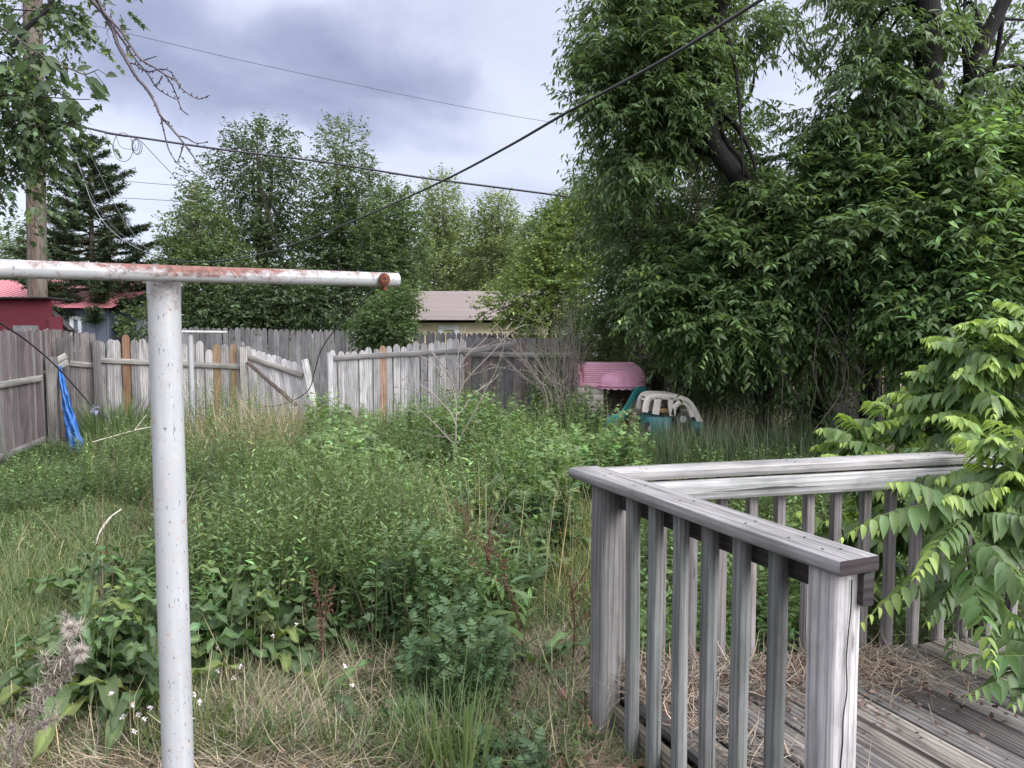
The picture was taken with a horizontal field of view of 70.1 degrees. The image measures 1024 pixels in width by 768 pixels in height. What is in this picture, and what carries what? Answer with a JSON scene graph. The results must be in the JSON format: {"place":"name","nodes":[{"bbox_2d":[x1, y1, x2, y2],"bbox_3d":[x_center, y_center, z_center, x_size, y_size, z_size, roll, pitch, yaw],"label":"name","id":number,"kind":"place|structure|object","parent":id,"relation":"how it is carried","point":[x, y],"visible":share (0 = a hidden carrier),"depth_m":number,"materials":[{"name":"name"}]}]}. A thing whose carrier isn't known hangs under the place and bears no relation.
{"place":"outdoors","nodes":[
{"label":"outdoors","id":0,"kind":"place"},
{"bbox_2d":[0,427,772,767],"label":"lawn grass","id":1,"kind":"structure","parent":0,"point":[8,611],"depth_m":4.07,"materials":[{"name":"plant"}]},
{"bbox_2d":[0,339,1023,767],"bbox_3d":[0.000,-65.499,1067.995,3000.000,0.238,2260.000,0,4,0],"label":"ground","id":2,"kind":"structure","parent":0,"point":[872,641],"depth_m":3.89,"materials":[{"name":"soil"}]},
{"bbox_2d":[0,327,60,466],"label":"board fence","id":3,"kind":"object","parent":2,"relation":"on","point":[29,396],"visible":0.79,"depth_m":10.02,"materials":[{"name":"grey wood"}]},
{"bbox_2d":[22,0,47,296],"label":"utility pole","id":4,"kind":"object","parent":2,"relation":"on","point":[37,287],"visible":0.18,"depth_m":14.30,"materials":[{"name":"brown wood"}]},
{"bbox_2d":[76,126,591,200],"bbox_3d":[-3.040,-4.322,13.986,12.487,1.764,0.877,0,4,-1],"label":"cable","id":5,"kind":"object","parent":4,"relation":"attached to","point":[271,155],"visible":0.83,"depth_m":13.64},
{"bbox_2d":[63,0,763,262],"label":"cable","id":6,"kind":"object","parent":4,"relation":"attached to","point":[723,23],"visible":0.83,"depth_m":5.82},
{"bbox_2d":[0,297,75,348],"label":"shed","id":7,"kind":"structure","parent":2,"relation":"on","point":[27,313],"depth_m":12.94,"materials":[{"name":"red paint"}]},
{"bbox_2d":[0,610,91,767],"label":"dry thistle","id":8,"kind":"object","parent":2,"relation":"on","point":[71,630],"visible":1,"depth_m":1.81,"materials":[{"name":"plant"}]},
{"bbox_2d":[0,210,98,280],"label":"deciduous tree","id":9,"kind":"object","parent":2,"relation":"on","point":[5,241],"visible":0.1,"depth_m":34.88,"materials":[{"name":"green plant"}]},
{"bbox_2d":[0,615,109,691],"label":"dock plant","id":10,"kind":"object","parent":2,"relation":"on","point":[10,672],"visible":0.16,"depth_m":3.22,"materials":[{"name":"green plant"}]},
{"bbox_2d":[44,338,71,441],"bbox_3d":[-6.836,0.243,11.019,0.272,1.872,0.602,0,4,0],"label":"fence post","id":11,"kind":"object","parent":2,"relation":"on","point":[62,350],"visible":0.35,"depth_m":11.13,"materials":[{"name":"grey wood"}]},
{"bbox_2d":[58,366,82,452],"bbox_3d":[-6.422,0.443,10.552,1.121,1.386,0.188,3,5,43],"label":"tarp","id":12,"kind":"object","parent":11,"relation":"hanging from","point":[71,425],"visible":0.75,"depth_m":10.56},
{"bbox_2d":[0,617,134,713],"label":"dock plant","id":13,"kind":"object","parent":2,"relation":"on","point":[5,693],"visible":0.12,"depth_m":3.09,"materials":[{"name":"green plant"}]},
{"bbox_2d":[0,0,150,260],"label":"maple tree","id":14,"kind":"object","parent":2,"relation":"on","point":[32,122],"visible":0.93,"depth_m":5.43,"materials":[{"name":"green plant"}]},
{"bbox_2d":[0,13,116,120],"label":"leafy twig","id":15,"kind":"object","parent":14,"relation":"attached to","point":[98,88],"visible":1,"depth_m":2.07,"materials":[{"name":"green plant"}]},
{"bbox_2d":[89,0,218,174],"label":"bare branch","id":16,"kind":"object","parent":14,"relation":"attached to","point":[98,5],"visible":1,"depth_m":3.90,"materials":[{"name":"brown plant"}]},
{"bbox_2d":[50,329,102,433],"bbox_3d":[-6.912,0.164,11.553,0.726,2.062,0.176,-2,4,-31],"label":"board fence","id":17,"kind":"object","parent":2,"relation":"on","point":[84,370],"visible":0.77,"depth_m":11.62,"materials":[{"name":"grey wood"}]},
{"bbox_2d":[0,438,155,583],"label":"weeds","id":18,"kind":"object","parent":2,"relation":"on","point":[39,521],"visible":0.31,"depth_m":6.54,"materials":[{"name":"green plant"}]},
{"bbox_2d":[20,581,141,674],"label":"dock plant","id":19,"kind":"object","parent":2,"relation":"on","point":[86,603],"visible":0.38,"depth_m":3.36,"materials":[{"name":"green plant"}]},
{"bbox_2d":[13,536,154,607],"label":"dock plant","id":20,"kind":"object","parent":2,"relation":"on","point":[82,584],"visible":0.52,"depth_m":4.39,"materials":[{"name":"green plant"}]},
{"bbox_2d":[21,638,146,714],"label":"dock plant","id":21,"kind":"object","parent":2,"relation":"on","point":[79,668],"visible":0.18,"depth_m":3.08,"materials":[{"name":"green plant"}]},
{"bbox_2d":[12,591,157,697],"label":"dock plant","id":22,"kind":"object","parent":2,"relation":"on","point":[41,640],"visible":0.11,"depth_m":3.41,"materials":[{"name":"green plant"}]},
{"bbox_2d":[1,133,187,357],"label":"spruce tree","id":23,"kind":"object","parent":2,"relation":"on","point":[100,291],"visible":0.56,"depth_m":20.76,"materials":[{"name":"green plant"}]},
{"bbox_2d":[0,280,192,397],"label":"house","id":24,"kind":"structure","parent":2,"relation":"on","point":[104,332],"depth_m":20.51,"materials":[{"name":"paint"}]},
{"bbox_2d":[39,540,155,617],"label":"dock plant","id":25,"kind":"object","parent":2,"relation":"on","point":[72,582],"visible":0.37,"depth_m":4.30,"materials":[{"name":"green plant"}]},
{"bbox_2d":[0,615,204,719],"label":"dock plant","id":26,"kind":"object","parent":2,"relation":"on","point":[107,700],"visible":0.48,"depth_m":3.01,"materials":[{"name":"green plant"}]},
{"bbox_2d":[60,543,154,608],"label":"dock plant","id":27,"kind":"object","parent":2,"relation":"on","point":[80,595],"visible":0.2,"depth_m":4.01,"materials":[{"name":"green plant"}]},
{"bbox_2d":[18,617,199,754],"bbox_3d":[-1.731,1.253,3.129,0.729,0.482,0.750,-3,4,-36],"label":"dock plant","id":28,"kind":"object","parent":2,"relation":"on","point":[65,696],"visible":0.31,"depth_m":3.01,"materials":[{"name":"green plant"}]},
{"bbox_2d":[30,615,212,767],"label":"dock plant","id":29,"kind":"object","parent":2,"relation":"on","point":[111,632],"visible":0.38,"depth_m":2.95,"materials":[{"name":"green plant"}]},
{"bbox_2d":[60,383,185,448],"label":"grass clump","id":30,"kind":"object","parent":2,"relation":"on","point":[121,410],"visible":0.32,"depth_m":11.03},
{"bbox_2d":[65,622,238,764],"bbox_3d":[-1.485,1.217,2.984,0.612,0.367,0.710,0,4,0],"label":"dock plant","id":31,"kind":"object","parent":2,"relation":"on","point":[150,691],"visible":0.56,"depth_m":2.93,"materials":[{"name":"green plant"}]},
{"bbox_2d":[50,595,253,670],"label":"dock plant","id":32,"kind":"object","parent":2,"relation":"on","point":[127,606],"visible":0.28,"depth_m":3.36,"materials":[{"name":"green plant"}]},
{"bbox_2d":[100,334,248,433],"bbox_3d":[-5.569,0.176,12.019,2.333,1.979,0.172,-1,4,-12],"label":"board fence","id":33,"kind":"object","parent":2,"relation":"on","point":[137,373],"visible":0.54,"depth_m":11.98,"materials":[{"name":"grey wood"}]},
{"bbox_2d":[108,173,264,342],"bbox_3d":[-8.379,-2.550,19.473,3.830,6.292,3.439,-3,5,-44],"label":"bushy tree","id":34,"kind":"object","parent":2,"relation":"on","point":[196,245],"visible":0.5,"depth_m":19.17,"materials":[{"name":"green plant"}]},
{"bbox_2d":[95,564,288,691],"bbox_3d":[-1.521,1.110,3.374,0.841,0.534,0.747,1,4,17],"label":"dock plant","id":35,"kind":"object","parent":2,"relation":"on","point":[229,643],"visible":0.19,"depth_m":3.41,"materials":[{"name":"green plant"}]},
{"bbox_2d":[0,259,400,767],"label":"clothesline post","id":36,"kind":"object","parent":2,"relation":"on","point":[163,286],"visible":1,"depth_m":1.84,"materials":[{"name":"metal"}]},
{"bbox_2d":[151,673,253,764],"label":"grass clump","id":37,"kind":"object","parent":2,"relation":"on","point":[207,707],"visible":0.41,"depth_m":2.86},
{"bbox_2d":[182,330,226,430],"bbox_3d":[-4.681,0.180,10.717,0.965,1.935,0.124,-2,4,-31],"label":"clothesline post","id":38,"kind":"object","parent":2,"relation":"on","point":[191,360],"visible":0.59,"depth_m":10.69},
{"bbox_2d":[149,563,319,689],"bbox_3d":[-1.377,1.172,3.502,0.721,0.634,0.708,-3,5,-40],"label":"dock plant","id":39,"kind":"object","parent":2,"relation":"on","point":[233,603],"visible":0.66,"depth_m":3.48,"materials":[{"name":"green plant"}]},
{"bbox_2d":[153,108,341,336],"bbox_3d":[-7.731,-4.010,22.630,5.580,8.804,5.604,0,4,0],"label":"deciduous tree","id":40,"kind":"object","parent":2,"relation":"on","point":[259,233],"visible":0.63,"depth_m":21.94,"materials":[{"name":"green plant"}]},
{"bbox_2d":[191,573,335,685],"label":"dock plant","id":41,"kind":"object","parent":2,"relation":"on","point":[271,654],"visible":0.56,"depth_m":3.46,"materials":[{"name":"green plant"}]},
{"bbox_2d":[190,578,358,674],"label":"dock plant","id":42,"kind":"object","parent":2,"relation":"on","point":[229,633],"visible":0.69,"depth_m":3.50,"materials":[{"name":"green plant"}]},
{"bbox_2d":[181,253,368,350],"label":"bushy tree","id":43,"kind":"object","parent":2,"relation":"on","point":[289,310],"visible":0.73,"depth_m":18.46,"materials":[{"name":"green plant"}]},
{"bbox_2d":[202,556,348,661],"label":"dock plant","id":44,"kind":"object","parent":2,"relation":"on","point":[284,607],"visible":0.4,"depth_m":3.64,"materials":[{"name":"green plant"}]},
{"bbox_2d":[247,346,311,424],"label":"gate","id":45,"kind":"structure","parent":2,"relation":"on","point":[289,375],"depth_m":12.18,"materials":[{"name":"grey wood"}]},
{"bbox_2d":[3,571,603,767],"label":"ground weeds","id":46,"kind":"object","parent":2,"relation":"on","point":[378,744],"visible":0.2,"depth_m":2.84,"materials":[{"name":"green plant"}]},
{"bbox_2d":[0,358,609,647],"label":"tall weeds","id":47,"kind":"object","parent":2,"relation":"on","point":[352,536],"visible":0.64,"depth_m":4.83,"materials":[{"name":"green plant"}]},
{"bbox_2d":[251,561,390,646],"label":"dock plant","id":48,"kind":"object","parent":2,"relation":"on","point":[303,575],"visible":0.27,"depth_m":3.83,"materials":[{"name":"green plant"}]},
{"bbox_2d":[293,568,350,694],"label":"dock plant","id":49,"kind":"object","parent":2,"relation":"on","point":[321,628],"visible":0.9,"depth_m":3.31,"materials":[{"name":"brown plant"}]},
{"bbox_2d":[97,423,563,669],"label":"lance leaved weeds","id":50,"kind":"object","parent":2,"relation":"on","point":[518,591],"visible":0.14,"depth_m":4.28,"materials":[{"name":"green plant"}]},
{"bbox_2d":[81,411,585,655],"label":"dead stems","id":51,"kind":"object","parent":2,"relation":"on","point":[289,535],"visible":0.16,"depth_m":4.50,"materials":[{"name":"plant"}]},
{"bbox_2d":[23,650,645,767],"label":"fallen leaves","id":52,"kind":"object","parent":2,"relation":"on","point":[589,756],"visible":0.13,"depth_m":2.83,"materials":[{"name":"plant"}]},
{"bbox_2d":[0,437,670,767],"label":"dry grass","id":53,"kind":"structure","parent":2,"relation":"on","point":[315,758],"depth_m":2.91,"materials":[{"name":"plant"}]},
{"bbox_2d":[282,109,394,352],"bbox_3d":[-4.872,-3.864,21.212,3.523,8.691,4.039,0,4,0],"label":"deciduous tree","id":54,"kind":"object","parent":2,"relation":"on","point":[338,239],"visible":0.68,"depth_m":20.64,"materials":[{"name":"green plant"}]},
{"bbox_2d":[324,659,371,727],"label":"dock plant","id":55,"kind":"object","parent":2,"relation":"on","point":[362,662],"visible":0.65,"depth_m":3.17,"materials":[{"name":"green plant"}]},
{"bbox_2d":[182,326,531,409],"bbox_3d":[-4.034,-0.328,18.258,9.250,2.203,0.037,-1,4,-9],"label":"board fence","id":56,"kind":"object","parent":2,"relation":"on","point":[281,341],"visible":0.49,"depth_m":18.03,"materials":[{"name":"grey wood"}]},
{"bbox_2d":[69,380,666,606],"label":"tall dry grass","id":57,"kind":"structure","parent":2,"relation":"on","point":[277,420],"depth_m":8.74,"materials":[{"name":"plant"}]},
{"bbox_2d":[337,278,429,410],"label":"shrub","id":58,"kind":"object","parent":2,"relation":"on","point":[379,327],"visible":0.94,"depth_m":14.79,"materials":[{"name":"green plant"}]},
{"bbox_2d":[340,174,439,328],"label":"bushy tree","id":59,"kind":"object","parent":2,"relation":"on","point":[392,247],"visible":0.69,"depth_m":18.91,"materials":[{"name":"green plant"}]},
{"bbox_2d":[327,338,470,423],"bbox_3d":[-1.889,0.015,12.425,2.423,1.583,0.206,-1,4,-17],"label":"board fence","id":60,"kind":"object","parent":2,"relation":"on","point":[348,372],"visible":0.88,"depth_m":12.43,"materials":[{"name":"grey wood"}]},
{"bbox_2d":[362,689,457,744],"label":"mugwort plant","id":61,"kind":"object","parent":2,"relation":"on","point":[382,709],"visible":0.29,"depth_m":3.02,"materials":[{"name":"green plant"}]},
{"bbox_2d":[355,512,491,669],"bbox_3d":[-0.461,1.033,3.810,0.712,0.724,0.729,-2,4,-30],"label":"mugwort plant","id":62,"kind":"object","parent":2,"relation":"on","point":[425,598],"visible":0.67,"depth_m":3.74,"materials":[{"name":"green plant"}]},
{"bbox_2d":[352,657,501,767],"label":"grass clump","id":63,"kind":"object","parent":2,"relation":"on","point":[408,714],"visible":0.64,"depth_m":2.84,"materials":[{"name":"plant"}]},
{"bbox_2d":[405,162,484,290],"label":"poplar tree","id":64,"kind":"object","parent":2,"relation":"on","point":[445,230],"visible":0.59,"depth_m":32.16,"materials":[{"name":"green plant"}]},
{"bbox_2d":[388,593,518,722],"bbox_3d":[-0.267,1.182,3.293,0.608,0.500,0.691,0,4,0],"label":"mugwort plant","id":65,"kind":"object","parent":2,"relation":"on","point":[452,635],"visible":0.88,"depth_m":3.22,"materials":[{"name":"green plant"}]},
{"bbox_2d":[395,319,531,465],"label":"dead sapling","id":66,"kind":"object","parent":2,"relation":"on","point":[456,383],"visible":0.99,"depth_m":8.03,"materials":[{"name":"plant"}]},
{"bbox_2d":[270,382,657,546],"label":"leafy weeds","id":67,"kind":"object","parent":2,"relation":"on","point":[609,451],"visible":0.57,"depth_m":7.47,"materials":[{"name":"green plant"}]},
{"bbox_2d":[405,629,522,767],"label":"grass clump","id":68,"kind":"object","parent":2,"relation":"on","point":[470,748],"visible":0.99,"depth_m":2.56,"materials":[{"name":"plant"}]},
{"bbox_2d":[412,291,566,344],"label":"house","id":69,"kind":"structure","parent":2,"relation":"on","point":[450,311],"depth_m":24.22,"materials":[{"name":"paint"}]},
{"bbox_2d":[437,689,548,765],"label":"mugwort plant","id":70,"kind":"object","parent":2,"relation":"on","point":[529,720],"visible":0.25,"depth_m":2.94,"materials":[{"name":"green plant"}]},
{"bbox_2d":[453,187,539,290],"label":"poplar tree","id":71,"kind":"object","parent":2,"relation":"on","point":[500,245],"visible":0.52,"depth_m":33.23,"materials":[{"name":"green plant"}]},
{"bbox_2d":[450,726,553,767],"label":"mugwort plant","id":72,"kind":"object","parent":2,"relation":"on","point":[531,750],"visible":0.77,"depth_m":2.68,"materials":[{"name":"green plant"}]},
{"bbox_2d":[464,530,541,659],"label":"dock plant","id":73,"kind":"object","parent":2,"relation":"on","point":[506,580],"visible":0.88,"depth_m":3.61,"materials":[{"name":"brown plant"}]},
{"bbox_2d":[459,337,597,427],"bbox_3d":[0.337,0.115,13.296,2.611,1.941,0.065,-1,4,-14],"label":"board fence","id":74,"kind":"object","parent":2,"relation":"on","point":[511,378],"visible":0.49,"depth_m":13.20,"materials":[{"name":"grey wood"}]},
{"bbox_2d":[496,329,572,425],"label":"dead canes","id":75,"kind":"object","parent":2,"relation":"on","point":[537,377],"visible":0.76,"depth_m":10.70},
{"bbox_2d":[487,524,581,578],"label":"dock plant","id":76,"kind":"object","parent":2,"relation":"on","point":[553,556],"visible":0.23,"depth_m":4.93,"materials":[{"name":"green plant"}]},
{"bbox_2d":[486,630,589,696],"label":"dock plant","id":77,"kind":"object","parent":2,"relation":"on","point":[583,641],"visible":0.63,"depth_m":3.50,"materials":[{"name":"green plant"}]},
{"bbox_2d":[493,489,590,548],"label":"dock plant","id":78,"kind":"object","parent":2,"relation":"on","point":[580,519],"visible":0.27,"depth_m":5.41,"materials":[{"name":"green plant"}]},
{"bbox_2d":[466,187,626,345],"bbox_3d":[0.994,-2.003,17.225,4.080,5.478,3.807,0,4,0],"label":"bushy tree","id":79,"kind":"object","parent":2,"relation":"on","point":[545,299],"visible":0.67,"depth_m":16.54,"materials":[{"name":"green plant"}]},
{"bbox_2d":[526,295,592,428],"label":"dead canes","id":80,"kind":"object","parent":2,"relation":"on","point":[576,381],"visible":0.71,"depth_m":11.34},
{"bbox_2d":[535,562,590,671],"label":"dock plant","id":81,"kind":"object","parent":2,"relation":"on","point":[572,600],"visible":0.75,"depth_m":3.52,"materials":[{"name":"brown plant"}]},
{"bbox_2d":[507,184,623,337],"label":"bushy tree","id":82,"kind":"object","parent":2,"relation":"on","point":[550,207],"visible":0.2,"depth_m":17.93,"materials":[{"name":"green plant"}]},
{"bbox_2d":[519,293,652,423],"bbox_3d":[1.296,-0.280,12.276,2.357,2.660,2.286,0,4,0],"label":"shrub","id":83,"kind":"object","parent":2,"relation":"on","point":[610,346],"visible":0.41,"depth_m":12.08,"materials":[{"name":"green plant"}]},
{"bbox_2d":[573,362,645,438],"bbox_3d":[1.564,0.368,11.719,1.138,1.433,1.205,0,4,0],"label":"playhouse","id":84,"kind":"object","parent":2,"relation":"on","point":[620,380],"visible":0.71,"depth_m":11.42,"materials":[{"name":"plastic"}]},
{"bbox_2d":[549,133,755,390],"bbox_3d":[2.432,-1.508,11.698,3.698,5.184,3.483,0,4,0],"label":"leafy tree","id":85,"kind":"object","parent":2,"relation":"on","point":[613,227],"visible":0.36,"depth_m":11.42,"materials":[{"name":"green plant"}]},
{"bbox_2d":[541,0,837,442],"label":"pecan tree","id":86,"kind":"object","parent":2,"relation":"on","point":[666,113],"visible":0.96,"depth_m":9.20,"materials":[{"name":"green plant"}]},
{"bbox_2d":[600,397,843,474],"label":"tall grass","id":87,"kind":"structure","parent":2,"relation":"on","point":[666,451],"depth_m":9.31,"materials":[{"name":"plant"}]},
{"bbox_2d":[598,146,860,443],"bbox_3d":[3.027,-1.019,10.092,3.956,4.410,3.129,2,4,31],"label":"leafy tree","id":88,"kind":"object","parent":2,"relation":"on","point":[729,304],"visible":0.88,"depth_m":9.36,"materials":[{"name":"green plant"}]},
{"bbox_2d":[634,327,871,442],"bbox_3d":[3.364,0.013,10.887,2.772,2.252,3.987,0,4,0],"label":"shrub","id":89,"kind":"object","parent":2,"relation":"on","point":[706,396],"visible":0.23,"depth_m":10.57,"materials":[{"name":"green plant"}]},
{"bbox_2d":[569,450,1023,767],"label":"wooden deck","id":90,"kind":"structure","parent":2,"relation":"on","point":[834,576],"depth_m":2.61,"materials":[{"name":"grey wood"}]},
{"bbox_2d":[577,608,1023,767],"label":"deck litter","id":91,"kind":"object","parent":90,"relation":"on","point":[801,668],"visible":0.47,"depth_m":2.95,"materials":[{"name":"plant"}]},
{"bbox_2d":[598,338,1021,433],"bbox_3d":[6.313,0.123,13.059,9.532,1.955,0.070,0,4,7],"label":"board fence","id":92,"kind":"object","parent":2,"relation":"on","point":[643,357],"visible":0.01,"depth_m":13.24,"materials":[{"name":"grey wood"}]},
{"bbox_2d":[640,421,1023,673],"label":"fence side weeds","id":93,"kind":"object","parent":2,"relation":"on","point":[793,594],"visible":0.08,"depth_m":4.11,"materials":[{"name":"green plant"}]},
{"bbox_2d":[758,497,973,607],"bbox_3d":[1.901,1.004,3.839,1.148,0.768,0.582,1,4,16],"label":"sapling","id":94,"kind":"object","parent":2,"relation":"on","point":[876,541],"visible":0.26,"depth_m":3.84,"materials":[{"name":"green plant"}]},
{"bbox_2d":[724,88,1023,450],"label":"leafy tree","id":95,"kind":"object","parent":2,"relation":"on","point":[851,184],"visible":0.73,"depth_m":8.71,"materials":[{"name":"green plant"}]},
{"bbox_2d":[809,401,953,615],"bbox_3d":[2.121,0.753,4.095,0.994,1.306,0.810,0,4,0],"label":"sapling","id":96,"kind":"object","parent":2,"relation":"on","point":[837,442],"visible":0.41,"depth_m":4.09,"materials":[{"name":"green plant"}]},
{"bbox_2d":[767,0,1020,449],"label":"pecan tree","id":97,"kind":"object","parent":2,"relation":"on","point":[898,88],"visible":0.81,"depth_m":8.74,"materials":[{"name":"green plant"}]},
{"bbox_2d":[684,0,895,433],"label":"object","id":98,"kind":"object","parent":97,"relation":"hanging from","point":[843,362],"visible":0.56,"depth_m":9.09,"materials":[{"name":"brown plant"}]},
{"bbox_2d":[835,97,1023,428],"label":"leafy tree","id":99,"kind":"object","parent":2,"relation":"on","point":[991,264],"visible":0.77,"depth_m":7.93,"materials":[{"name":"green plant"}]},
{"bbox_2d":[838,481,1023,672],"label":"sapling","id":100,"kind":"object","parent":2,"relation":"on","point":[991,575],"visible":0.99,"depth_m":2.86,"materials":[{"name":"green plant"}]},
{"bbox_2d":[865,301,1023,634],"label":"sapling","id":101,"kind":"object","parent":2,"relation":"on","point":[997,358],"visible":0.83,"depth_m":3.79,"materials":[{"name":"green plant"}]},
{"bbox_2d":[889,0,1023,130],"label":"pecan tree","id":102,"kind":"object","parent":2,"relation":"on","point":[997,19],"visible":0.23,"depth_m":8.82,"materials":[{"name":"green plant"}]},
{"bbox_2d":[893,413,1023,633],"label":"sapling","id":103,"kind":"object","parent":2,"relation":"on","point":[971,481],"visible":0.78,"depth_m":3.09,"materials":[{"name":"green plant"}]},
{"bbox_2d":[949,635,1023,713],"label":"sapling","id":104,"kind":"object","parent":2,"relation":"on","point":[1012,655],"visible":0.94,"depth_m":2.67,"materials":[{"name":"green plant"}]},
{"bbox_2d":[0,0,1023,335],"label":"sky","id":105,"kind":"structure","parent":0,"point":[486,55],"materials":[{"name":"grey"}]},
{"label":"grass clump","id":106,"kind":"object","parent":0,"visible":0},
{"bbox_2d":[636,391,703,443],"bbox_3d":[2.294,0.499,10.612,0.906,0.762,0.632,0,4,0],"label":"toy car","id":107,"kind":"object","parent":106,"relation":"on","point":[656,403],"visible":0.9,"depth_m":10.32,"materials":[{"name":"plastic"}]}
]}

